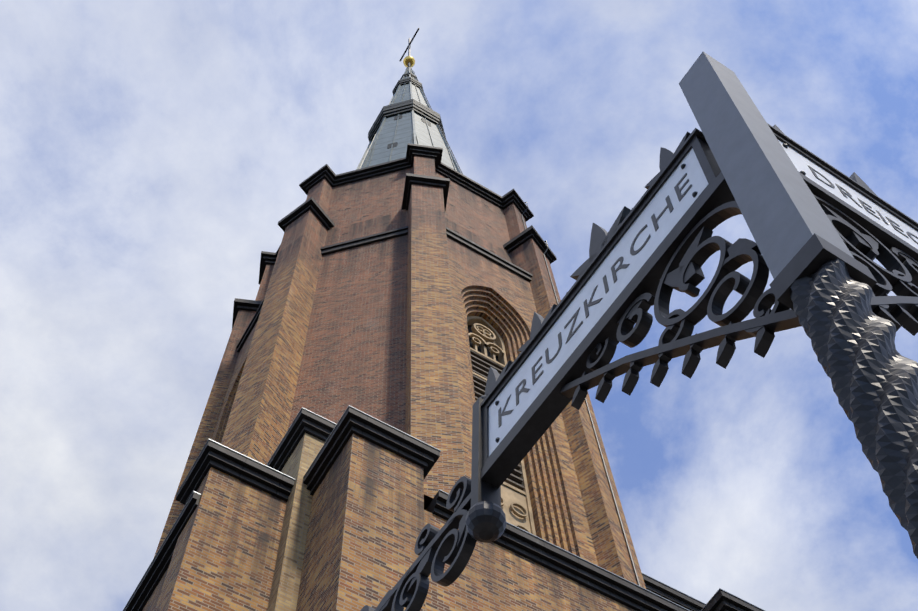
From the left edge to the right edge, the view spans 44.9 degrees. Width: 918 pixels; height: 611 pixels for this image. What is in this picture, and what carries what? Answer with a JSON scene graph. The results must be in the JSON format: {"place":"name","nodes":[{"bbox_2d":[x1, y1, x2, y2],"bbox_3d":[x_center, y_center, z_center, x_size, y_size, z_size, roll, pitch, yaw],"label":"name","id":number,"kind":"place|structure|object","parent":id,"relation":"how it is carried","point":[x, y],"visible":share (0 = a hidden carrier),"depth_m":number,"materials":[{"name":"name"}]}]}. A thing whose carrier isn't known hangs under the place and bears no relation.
{"place":"outdoors","nodes":[
{"label":"outdoors","id":0,"kind":"place"},
{"bbox_2d":[267,433,324,610],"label":"yellow church blocks","id":1,"kind":"structure","parent":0,"point":[284,592],"depth_m":23.15,"materials":[{"name":"beige brick"}]},
{"bbox_2d":[424,494,432,509],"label":"church roofs","id":2,"kind":"structure","parent":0,"point":[427,500],"depth_m":23.84,"materials":[{"name":"black"}]},
{"bbox_2d":[0,0,917,610],"label":"sky","id":3,"kind":"structure","parent":0,"point":[152,151],"materials":[{"name":"blue"}]},
{"bbox_2d":[468,325,498,361],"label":"dark window","id":4,"kind":"structure","parent":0,"point":[478,347],"depth_m":38.95,"materials":[{"name":"black glass"}]},
{"bbox_2d":[470,350,523,494],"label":"window louvres","id":5,"kind":"object","parent":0,"point":[481,365],"depth_m":35.83,"materials":[{"name":"wood"}]},
{"bbox_2d":[467,316,535,535],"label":"tracery window","id":6,"kind":"structure","parent":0,"point":[516,507],"depth_m":31.61,"materials":[{"name":"beige stone"}]},
{"label":"ground","id":7,"kind":"structure","parent":0,"visible":0},
{"bbox_2d":[142,434,635,610],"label":"church blocks","id":8,"kind":"structure","parent":7,"relation":"on","point":[370,518],"depth_m":22.11,"materials":[{"name":"brown brick"}]},
{"bbox_2d":[154,156,645,588],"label":"church tower","id":9,"kind":"structure","parent":8,"relation":"on","point":[368,329],"depth_m":36.30,"materials":[{"name":"brown brick"}]},
{"bbox_2d":[232,143,556,351],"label":"upper cornice","id":10,"kind":"structure","parent":9,"relation":"attached to","point":[333,179],"depth_m":48.42,"materials":[{"name":"black stone"}]},
{"bbox_2d":[212,172,597,565],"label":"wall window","id":11,"kind":"structure","parent":9,"relation":"attached to","point":[499,299],"depth_m":39.23,"materials":[{"name":"brown brick"}]},
{"bbox_2d":[342,178,494,252],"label":"putlog holes","id":12,"kind":"object","parent":11,"relation":"attached to","point":[389,222],"visible":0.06,"depth_m":49.12,"materials":[{"name":"black"}]},
{"bbox_2d":[356,68,460,172],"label":"spire roof","id":13,"kind":"structure","parent":9,"relation":"on","point":[409,127],"depth_m":70.68,"materials":[{"name":"grey metal"}]},
{"bbox_2d":[368,67,446,148],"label":"spire rings","id":14,"kind":"object","parent":13,"relation":"attached to","point":[418,108],"visible":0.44,"depth_m":77.87,"materials":[{"name":"grey metal"}]},
{"bbox_2d":[403,56,414,66],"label":"golden ball","id":15,"kind":"object","parent":13,"relation":"on","point":[410,59],"visible":0.83,"depth_m":102.89,"materials":[{"name":"gold metal"}]},
{"bbox_2d":[399,28,419,61],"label":"cross","id":16,"kind":"object","parent":15,"relation":"on","point":[410,40],"visible":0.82,"depth_m":110.30,"materials":[{"name":"grey metal"}]},
{"bbox_2d":[413,70,640,585],"bbox_3d":[0.369,-6.328,61.661,7.382,81.003,0.060,-35,-69,13],"label":"lightning conductor","id":17,"kind":"object","parent":9,"relation":"attached to","point":[625,537],"visible":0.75,"depth_m":33.23,"materials":[{"name":"metal"}]},
{"bbox_2d":[123,405,764,610],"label":"church caps","id":18,"kind":"object","parent":8,"relation":"on","point":[270,477],"visible":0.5,"depth_m":24.35,"materials":[{"name":"black stone"}]},
{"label":"pavement","id":19,"kind":"structure","parent":0,"visible":0},
{"bbox_2d":[360,52,917,610],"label":"street sign post","id":20,"kind":"object","parent":19,"relation":"on","point":[824,234],"visible":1,"depth_m":2.15,"materials":[{"name":"metal"}]}
]}

